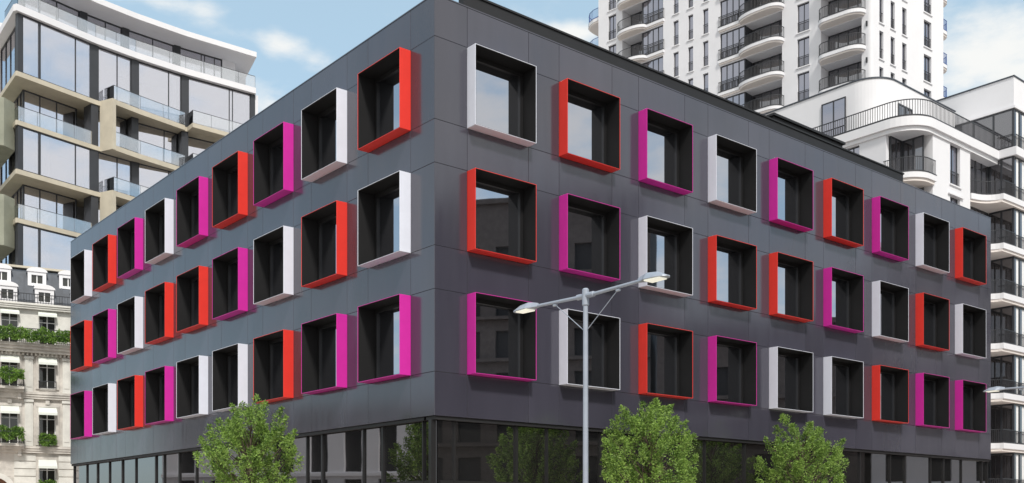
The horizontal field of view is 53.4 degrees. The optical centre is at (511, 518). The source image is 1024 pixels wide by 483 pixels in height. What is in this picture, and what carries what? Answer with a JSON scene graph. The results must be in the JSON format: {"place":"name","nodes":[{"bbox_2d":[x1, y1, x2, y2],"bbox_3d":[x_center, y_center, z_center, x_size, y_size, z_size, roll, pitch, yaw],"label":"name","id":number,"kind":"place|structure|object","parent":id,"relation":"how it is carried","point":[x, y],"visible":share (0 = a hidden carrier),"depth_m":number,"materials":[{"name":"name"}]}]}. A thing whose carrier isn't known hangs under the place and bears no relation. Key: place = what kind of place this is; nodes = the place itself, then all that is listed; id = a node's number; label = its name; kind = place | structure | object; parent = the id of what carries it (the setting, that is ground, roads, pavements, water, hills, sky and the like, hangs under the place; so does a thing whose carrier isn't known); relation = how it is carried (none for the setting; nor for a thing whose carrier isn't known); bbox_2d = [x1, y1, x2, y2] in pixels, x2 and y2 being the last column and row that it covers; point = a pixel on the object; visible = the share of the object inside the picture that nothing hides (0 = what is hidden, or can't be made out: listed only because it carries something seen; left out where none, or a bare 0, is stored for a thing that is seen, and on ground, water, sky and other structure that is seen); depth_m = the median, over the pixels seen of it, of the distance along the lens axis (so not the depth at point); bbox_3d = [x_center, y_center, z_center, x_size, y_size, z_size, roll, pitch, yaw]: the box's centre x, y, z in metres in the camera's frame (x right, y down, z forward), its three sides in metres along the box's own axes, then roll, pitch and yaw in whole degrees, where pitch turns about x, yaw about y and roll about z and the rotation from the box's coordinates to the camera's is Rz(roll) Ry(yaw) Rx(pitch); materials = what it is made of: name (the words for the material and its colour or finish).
{"place":"outdoors","nodes":[
{"label":"outdoors","id":0,"kind":"place"},
{"bbox_2d":[0,0,1023,112],"label":"sky","id":1,"kind":"structure","parent":0,"point":[293,41],"materials":[{"name":"blue"}]},
{"bbox_2d":[70,0,990,482],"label":"office building","id":2,"kind":"structure","parent":0,"point":[352,260],"depth_m":35.64,"materials":[{"name":"black metal"}]},
{"bbox_2d":[70,249,91,303],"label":"projecting window","id":3,"kind":"structure","parent":2,"relation":"in","point":[81,263],"depth_m":53.82,"materials":[{"name":"white paint"}]},
{"bbox_2d":[70,320,91,371],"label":"projecting window","id":4,"kind":"structure","parent":2,"relation":"in","point":[81,332],"depth_m":53.84,"materials":[{"name":"orange paint"}]},
{"bbox_2d":[70,390,91,439],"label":"projecting window","id":5,"kind":"structure","parent":2,"relation":"in","point":[80,402],"depth_m":53.84,"materials":[{"name":"paint"}]},
{"bbox_2d":[92,234,115,291],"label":"projecting window","id":6,"kind":"structure","parent":2,"relation":"in","point":[103,250],"depth_m":51.04,"materials":[{"name":"orange paint"}]},
{"bbox_2d":[92,309,115,363],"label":"projecting window","id":7,"kind":"structure","parent":2,"relation":"in","point":[104,322],"depth_m":51.04,"materials":[{"name":"paint"}]},
{"bbox_2d":[92,383,115,434],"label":"projecting window","id":8,"kind":"structure","parent":2,"relation":"in","point":[103,396],"depth_m":51.08,"materials":[{"name":"white paint"}]},
{"bbox_2d":[117,217,142,278],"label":"projecting window","id":9,"kind":"structure","parent":2,"relation":"in","point":[129,235],"depth_m":48.25,"materials":[{"name":"paint"}]},
{"bbox_2d":[117,375,142,429],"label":"projecting window","id":10,"kind":"structure","parent":2,"relation":"in","point":[129,389],"depth_m":48.31,"materials":[{"name":"orange paint"}]},
{"bbox_2d":[117,296,143,354],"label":"projecting window","id":11,"kind":"structure","parent":2,"relation":"in","point":[130,311],"depth_m":48.29,"materials":[{"name":"white paint"}]},
{"bbox_2d":[145,198,173,264],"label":"projecting window","id":12,"kind":"structure","parent":2,"relation":"in","point":[159,218],"depth_m":45.44,"materials":[{"name":"white paint"}]},
{"bbox_2d":[145,282,173,344],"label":"projecting window","id":13,"kind":"structure","parent":2,"relation":"in","point":[159,300],"depth_m":45.47,"materials":[{"name":"orange paint"}]},
{"bbox_2d":[145,366,173,424],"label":"projecting window","id":14,"kind":"structure","parent":2,"relation":"in","point":[159,382],"depth_m":45.49,"materials":[{"name":"paint"}]},
{"bbox_2d":[176,176,207,247],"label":"projecting window","id":15,"kind":"structure","parent":2,"relation":"in","point":[192,198],"depth_m":42.65,"materials":[{"name":"paint"}]},
{"bbox_2d":[176,266,207,332],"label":"projecting window","id":16,"kind":"structure","parent":2,"relation":"in","point":[191,285],"depth_m":42.66,"materials":[{"name":"orange paint"}]},
{"bbox_2d":[176,355,208,418],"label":"projecting window","id":17,"kind":"structure","parent":2,"relation":"in","point":[191,373],"depth_m":42.69,"materials":[{"name":"white paint"}]},
{"bbox_2d":[212,151,247,228],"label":"projecting window","id":18,"kind":"structure","parent":2,"relation":"in","point":[229,176],"depth_m":39.84,"materials":[{"name":"orange paint"}]},
{"bbox_2d":[212,247,247,320],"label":"projecting window","id":19,"kind":"structure","parent":2,"relation":"in","point":[229,269],"depth_m":39.87,"materials":[{"name":"paint"}]},
{"bbox_2d":[212,343,247,411],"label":"projecting window","id":20,"kind":"structure","parent":2,"relation":"in","point":[230,363],"depth_m":39.90,"materials":[{"name":"white paint"}]},
{"bbox_2d":[253,122,293,207],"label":"projecting window","id":21,"kind":"structure","parent":2,"relation":"in","point":[273,151],"depth_m":36.98,"materials":[{"name":"paint"}]},
{"bbox_2d":[253,226,293,305],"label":"projecting window","id":22,"kind":"structure","parent":2,"relation":"in","point":[273,251],"depth_m":37.04,"materials":[{"name":"white paint"}]},
{"bbox_2d":[253,329,293,403],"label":"projecting window","id":23,"kind":"structure","parent":2,"relation":"in","point":[273,353],"depth_m":37.07,"materials":[{"name":"orange paint"}]},
{"bbox_2d":[301,87,346,181],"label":"projecting window","id":24,"kind":"structure","parent":2,"relation":"in","point":[324,121],"depth_m":34.14,"materials":[{"name":"white paint"}]},
{"bbox_2d":[301,200,346,287],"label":"projecting window","id":25,"kind":"structure","parent":2,"relation":"in","point":[323,230],"depth_m":34.19,"materials":[{"name":"orange paint"}]},
{"bbox_2d":[301,313,346,394],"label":"projecting window","id":26,"kind":"structure","parent":2,"relation":"in","point":[324,339],"depth_m":34.25,"materials":[{"name":"paint"}]},
{"bbox_2d":[358,47,410,152],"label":"projecting window","id":27,"kind":"structure","parent":2,"relation":"in","point":[384,87],"depth_m":31.27,"materials":[{"name":"orange paint"}]},
{"bbox_2d":[358,170,410,267],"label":"projecting window","id":28,"kind":"structure","parent":2,"relation":"in","point":[384,205],"depth_m":31.34,"materials":[{"name":"white paint"}]},
{"bbox_2d":[358,294,411,383],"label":"projecting window","id":29,"kind":"structure","parent":2,"relation":"in","point":[384,325],"depth_m":31.40,"materials":[{"name":"paint"}]},
{"bbox_2d":[466,168,535,263],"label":"projecting window","id":30,"kind":"structure","parent":2,"relation":"in","point":[501,209],"depth_m":30.81,"materials":[{"name":"orange paint"}]},
{"bbox_2d":[467,43,535,146],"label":"projecting window","id":31,"kind":"structure","parent":2,"relation":"in","point":[501,88],"depth_m":30.78,"materials":[{"name":"white paint"}]},
{"bbox_2d":[467,292,535,381],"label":"projecting window","id":32,"kind":"structure","parent":2,"relation":"in","point":[501,342],"depth_m":30.84,"materials":[{"name":"paint"}]},
{"bbox_2d":[559,78,619,172],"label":"projecting window","id":33,"kind":"structure","parent":2,"relation":"in","point":[589,117],"depth_m":33.16,"materials":[{"name":"orange paint"}]},
{"bbox_2d":[559,193,619,281],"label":"projecting window","id":34,"kind":"structure","parent":2,"relation":"in","point":[589,230],"depth_m":33.20,"materials":[{"name":"paint"}]},
{"bbox_2d":[559,309,619,390],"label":"projecting window","id":35,"kind":"structure","parent":2,"relation":"in","point":[604,333],"depth_m":33.28,"materials":[{"name":"white paint"}]},
{"bbox_2d":[638,108,692,194],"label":"projecting window","id":36,"kind":"structure","parent":2,"relation":"in","point":[665,143],"depth_m":35.51,"materials":[{"name":"paint"}]},
{"bbox_2d":[638,216,692,296],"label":"projecting window","id":37,"kind":"structure","parent":2,"relation":"in","point":[666,247],"depth_m":35.60,"materials":[{"name":"white paint"}]},
{"bbox_2d":[638,323,692,398],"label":"projecting window","id":38,"kind":"structure","parent":2,"relation":"in","point":[665,354],"depth_m":35.57,"materials":[{"name":"orange paint"}]},
{"bbox_2d":[459,0,903,181],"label":"roof screen","id":39,"kind":"object","parent":2,"relation":"on","point":[498,11],"visible":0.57,"depth_m":36.63,"materials":[{"name":"black metal"}]},
{"bbox_2d":[708,134,756,214],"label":"projecting window","id":40,"kind":"structure","parent":2,"relation":"in","point":[732,165],"depth_m":37.86,"materials":[{"name":"white paint"}]},
{"bbox_2d":[708,235,756,310],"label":"projecting window","id":41,"kind":"structure","parent":2,"relation":"in","point":[732,264],"depth_m":37.90,"materials":[{"name":"orange paint"}]},
{"bbox_2d":[708,335,756,406],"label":"projecting window","id":42,"kind":"structure","parent":2,"relation":"in","point":[732,363],"depth_m":37.93,"materials":[{"name":"paint"}]},
{"bbox_2d":[769,157,812,231],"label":"projecting window","id":43,"kind":"structure","parent":2,"relation":"in","point":[790,184],"depth_m":40.22,"materials":[{"name":"paint"}]},
{"bbox_2d":[769,252,812,322],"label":"projecting window","id":44,"kind":"structure","parent":2,"relation":"in","point":[790,277],"depth_m":40.25,"materials":[{"name":"orange paint"}]},
{"bbox_2d":[769,346,812,412],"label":"projecting window","id":45,"kind":"structure","parent":2,"relation":"in","point":[790,370],"depth_m":40.26,"materials":[{"name":"white paint"}]},
{"bbox_2d":[766,112,845,146],"bbox_3d":[12.328,-15.995,45.773,5.400,2.390,2.600,0,0,-40],"label":"plant enclosure","id":46,"kind":"object","parent":2,"relation":"on","point":[802,127],"visible":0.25,"depth_m":44.62,"materials":[{"name":"black metal"}]},
{"bbox_2d":[823,178,863,247],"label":"projecting window","id":47,"kind":"structure","parent":2,"relation":"in","point":[843,203],"depth_m":42.56,"materials":[{"name":"orange paint"}]},
{"bbox_2d":[823,267,863,332],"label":"projecting window","id":48,"kind":"structure","parent":2,"relation":"in","point":[843,291],"depth_m":42.58,"materials":[{"name":"paint"}]},
{"bbox_2d":[823,356,863,418],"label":"projecting window","id":49,"kind":"structure","parent":2,"relation":"in","point":[843,379],"depth_m":42.59,"materials":[{"name":"white paint"}]},
{"bbox_2d":[872,196,908,261],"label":"projecting window","id":50,"kind":"structure","parent":2,"relation":"in","point":[890,219],"depth_m":44.91,"materials":[{"name":"paint"}]},
{"bbox_2d":[872,280,908,342],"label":"projecting window","id":51,"kind":"structure","parent":2,"relation":"in","point":[890,302],"depth_m":44.91,"materials":[{"name":"white paint"}]},
{"bbox_2d":[872,365,908,423],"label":"projecting window","id":52,"kind":"structure","parent":2,"relation":"in","point":[890,385],"depth_m":44.94,"materials":[{"name":"orange paint"}]},
{"bbox_2d":[915,212,948,273],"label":"projecting window","id":53,"kind":"structure","parent":2,"relation":"in","point":[931,232],"depth_m":47.23,"materials":[{"name":"white paint"}]},
{"bbox_2d":[915,292,948,350],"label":"projecting window","id":54,"kind":"structure","parent":2,"relation":"in","point":[931,311],"depth_m":47.26,"materials":[{"name":"orange paint"}]},
{"bbox_2d":[915,373,948,428],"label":"projecting window","id":55,"kind":"structure","parent":2,"relation":"in","point":[931,390],"depth_m":47.28,"materials":[{"name":"paint"}]},
{"bbox_2d":[955,227,985,285],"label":"projecting window","id":56,"kind":"structure","parent":2,"relation":"in","point":[970,246],"depth_m":49.58,"materials":[{"name":"orange paint"}]},
{"bbox_2d":[955,303,985,358],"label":"projecting window","id":57,"kind":"structure","parent":2,"relation":"in","point":[970,321],"depth_m":49.61,"materials":[{"name":"white paint"}]},
{"bbox_2d":[955,380,985,432],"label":"projecting window","id":58,"kind":"structure","parent":2,"relation":"in","point":[970,398],"depth_m":49.61,"materials":[{"name":"paint"}]},
{"label":"ground","id":59,"kind":"structure","parent":0,"visible":0},
{"bbox_2d":[0,0,257,269],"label":"glass apartment block","id":60,"kind":"structure","parent":59,"relation":"on","point":[107,108],"depth_m":81.34,"materials":[{"name":"beige concrete"}]},
{"bbox_2d":[1,27,14,91],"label":"window","id":61,"kind":"structure","parent":60,"relation":"in","point":[8,49],"depth_m":80.18,"materials":[{"name":"glass"}]},
{"bbox_2d":[22,89,76,138],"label":"window","id":62,"kind":"structure","parent":60,"relation":"in","point":[34,102],"depth_m":80.16,"materials":[{"name":"glass"}]},
{"bbox_2d":[22,184,76,231],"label":"window","id":63,"kind":"structure","parent":60,"relation":"in","point":[34,197],"depth_m":80.16,"materials":[{"name":"glass"}]},
{"bbox_2d":[22,224,76,269],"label":"window","id":64,"kind":"structure","parent":60,"relation":"in","point":[42,248],"depth_m":77.88,"materials":[{"name":"glass"}]},
{"bbox_2d":[23,0,79,29],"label":"window","id":65,"kind":"structure","parent":60,"relation":"in","point":[46,9],"depth_m":80.67,"materials":[{"name":"glass"}]},
{"bbox_2d":[22,15,90,97],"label":"window","id":66,"kind":"structure","parent":60,"relation":"in","point":[52,55],"depth_m":78.55,"materials":[{"name":"glass"}]},
{"bbox_2d":[22,127,90,189],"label":"window","id":67,"kind":"structure","parent":60,"relation":"in","point":[45,155],"depth_m":78.55,"materials":[{"name":"glass"}]},
{"bbox_2d":[88,15,121,45],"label":"window","id":68,"kind":"structure","parent":60,"relation":"in","point":[105,34],"depth_m":83.88,"materials":[{"name":"glass"}]},
{"bbox_2d":[98,111,125,148],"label":"window","id":69,"kind":"structure","parent":60,"relation":"in","point":[120,122],"depth_m":83.82,"materials":[{"name":"glass"}]},
{"bbox_2d":[98,47,130,104],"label":"window","id":70,"kind":"structure","parent":60,"relation":"in","point":[114,68],"depth_m":82.46,"materials":[{"name":"glass"}]},
{"bbox_2d":[98,152,130,195],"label":"window","id":71,"kind":"structure","parent":60,"relation":"in","point":[109,166],"depth_m":82.66,"materials":[{"name":"glass"}]},
{"bbox_2d":[129,30,173,63],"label":"window","id":72,"kind":"structure","parent":60,"relation":"in","point":[134,45],"depth_m":86.76,"materials":[{"name":"glass"}]},
{"bbox_2d":[139,163,171,193],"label":"window","id":73,"kind":"structure","parent":60,"relation":"in","point":[148,175],"depth_m":84.73,"materials":[{"name":"glass"}]},
{"bbox_2d":[139,123,176,165],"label":"window","id":74,"kind":"structure","parent":60,"relation":"in","point":[162,138],"depth_m":86.21,"materials":[{"name":"glass"}]},
{"bbox_2d":[139,61,180,123],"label":"window","id":75,"kind":"structure","parent":60,"relation":"in","point":[157,84],"depth_m":85.45,"materials":[{"name":"glass"}]},
{"bbox_2d":[188,136,213,157],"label":"window","id":76,"kind":"structure","parent":60,"relation":"in","point":[195,145],"depth_m":88.47,"materials":[{"name":"glass"}]},
{"bbox_2d":[181,48,221,77],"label":"window","id":77,"kind":"structure","parent":60,"relation":"in","point":[192,64],"depth_m":89.71,"materials":[{"name":"glass"}]},
{"bbox_2d":[188,77,249,132],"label":"window","id":78,"kind":"structure","parent":60,"relation":"in","point":[204,97],"depth_m":88.75,"materials":[{"name":"glass"}]},
{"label":"pavement","id":79,"kind":"structure","parent":0,"visible":0},
{"bbox_2d":[0,263,72,482],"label":"stone townhouse","id":80,"kind":"structure","parent":79,"relation":"on","point":[34,403],"depth_m":65.00,"materials":[{"name":"stone"}]},
{"bbox_2d":[39,364,55,388],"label":"window","id":81,"kind":"structure","parent":80,"relation":"in","point":[46,372],"depth_m":65.57,"materials":[{"name":"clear glass"}]},
{"bbox_2d":[39,415,55,444],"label":"window","id":82,"kind":"structure","parent":80,"relation":"in","point":[47,423],"depth_m":65.57,"materials":[{"name":"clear glass"}]},
{"bbox_2d":[193,393,303,482],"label":"street tree","id":83,"kind":"object","parent":79,"relation":"on","point":[259,458],"visible":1,"depth_m":30.61,"materials":[{"name":"green plant"}]},
{"bbox_2d":[513,272,669,482],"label":"street lamp","id":84,"kind":"object","parent":79,"relation":"on","point":[586,294],"visible":1,"depth_m":21.95,"materials":[{"name":"metal"}]},
{"bbox_2d":[600,397,698,482],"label":"street tree","id":85,"kind":"object","parent":79,"relation":"on","point":[648,453],"visible":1,"depth_m":30.81,"materials":[{"name":"green plant"}]},
{"bbox_2d":[588,0,946,113],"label":"white residential tower","id":86,"kind":"structure","parent":79,"relation":"on","point":[762,56],"depth_m":99.95,"materials":[{"name":"white paint"}]},
{"bbox_2d":[642,25,662,53],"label":"window","id":87,"kind":"structure","parent":86,"relation":"in","point":[656,34],"depth_m":109.78,"materials":[{"name":"glass"}]},
{"bbox_2d":[643,0,662,23],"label":"window","id":88,"kind":"structure","parent":86,"relation":"in","point":[649,6],"depth_m":109.88,"materials":[{"name":"glass"}]},
{"bbox_2d":[720,59,743,91],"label":"window","id":89,"kind":"structure","parent":86,"relation":"in","point":[731,70],"depth_m":103.10,"materials":[{"name":"glass"}]},
{"bbox_2d":[720,26,743,58],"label":"window","id":90,"kind":"structure","parent":86,"relation":"in","point":[732,37],"depth_m":103.10,"materials":[{"name":"glass"}]},
{"bbox_2d":[720,0,743,25],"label":"window","id":91,"kind":"structure","parent":86,"relation":"in","point":[727,6],"depth_m":103.20,"materials":[{"name":"glass"}]},
{"bbox_2d":[753,87,781,109],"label":"loggia window","id":92,"kind":"structure","parent":86,"relation":"in","point":[778,90],"depth_m":101.90,"materials":[{"name":"glass"}]},
{"bbox_2d":[796,37,809,69],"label":"window","id":93,"kind":"structure","parent":86,"relation":"in","point":[803,44],"depth_m":97.88,"materials":[{"name":"glass"}]},
{"bbox_2d":[796,2,809,34],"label":"window","id":94,"kind":"structure","parent":86,"relation":"in","point":[803,10],"depth_m":97.88,"materials":[{"name":"glass"}]},
{"bbox_2d":[829,61,861,85],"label":"loggia window","id":95,"kind":"structure","parent":86,"relation":"in","point":[858,65],"depth_m":96.22,"materials":[{"name":"glass"}]},
{"bbox_2d":[829,25,861,50],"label":"loggia window","id":96,"kind":"structure","parent":86,"relation":"in","point":[857,29],"depth_m":96.22,"materials":[{"name":"glass"}]},
{"bbox_2d":[753,413,848,482],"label":"street tree","id":97,"kind":"object","parent":79,"relation":"on","point":[794,450],"visible":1,"depth_m":36.75,"materials":[{"name":"green plant"}]},
{"bbox_2d":[763,75,1023,482],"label":"terraced apartment building","id":98,"kind":"structure","parent":79,"relation":"on","point":[965,148],"depth_m":77.27,"materials":[{"name":"paint"}]},
{"bbox_2d":[821,96,845,135],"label":"window","id":99,"kind":"structure","parent":98,"relation":"in","point":[833,110],"depth_m":76.41,"materials":[{"name":"glass"}]},
{"bbox_2d":[890,136,902,170],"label":"loggia window","id":100,"kind":"structure","parent":98,"relation":"in","point":[896,145],"depth_m":73.32,"materials":[{"name":"glass"}]},
{"bbox_2d":[903,135,923,169],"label":"loggia window","id":101,"kind":"structure","parent":98,"relation":"in","point":[914,146],"depth_m":73.22,"materials":[{"name":"glass"}]},
{"bbox_2d":[949,145,961,188],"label":"window","id":102,"kind":"structure","parent":98,"relation":"in","point":[954,176],"depth_m":75.03,"materials":[{"name":"glass"}]},
{"bbox_2d":[970,159,987,194],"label":"bay window","id":103,"kind":"structure","parent":98,"relation":"in","point":[978,171],"depth_m":78.30,"materials":[{"name":"glass"}]},
{"bbox_2d":[955,108,1013,149],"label":"window","id":104,"kind":"structure","parent":98,"relation":"in","point":[1001,124],"depth_m":78.72,"materials":[{"name":"glass"}]},
{"bbox_2d":[989,156,1013,194],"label":"window","id":105,"kind":"structure","parent":98,"relation":"in","point":[1004,170],"depth_m":78.47,"materials":[{"name":"glass"}]},
{"bbox_2d":[989,208,1013,244],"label":"bay window","id":106,"kind":"structure","parent":98,"relation":"in","point":[1003,219],"depth_m":78.47,"materials":[{"name":"metal"}]},
{"bbox_2d":[989,452,1013,482],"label":"window","id":107,"kind":"structure","parent":98,"relation":"in","point":[1001,465],"depth_m":78.49,"materials":[{"name":"glass"}]},
{"bbox_2d":[990,256,1013,294],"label":"bay window","id":108,"kind":"structure","parent":98,"relation":"in","point":[1003,268],"depth_m":78.47,"materials":[{"name":"glass"}]},
{"bbox_2d":[991,305,1013,343],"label":"window","id":109,"kind":"structure","parent":98,"relation":"in","point":[1002,318],"depth_m":78.47,"materials":[{"name":"glass"}]},
{"bbox_2d":[991,354,1013,393],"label":"bay window","id":110,"kind":"structure","parent":98,"relation":"in","point":[1002,367],"depth_m":78.47,"materials":[{"name":"glass"}]},
{"bbox_2d":[991,403,1013,442],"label":"bay window","id":111,"kind":"structure","parent":98,"relation":"in","point":[1002,415],"depth_m":78.47,"materials":[{"name":"glass"}]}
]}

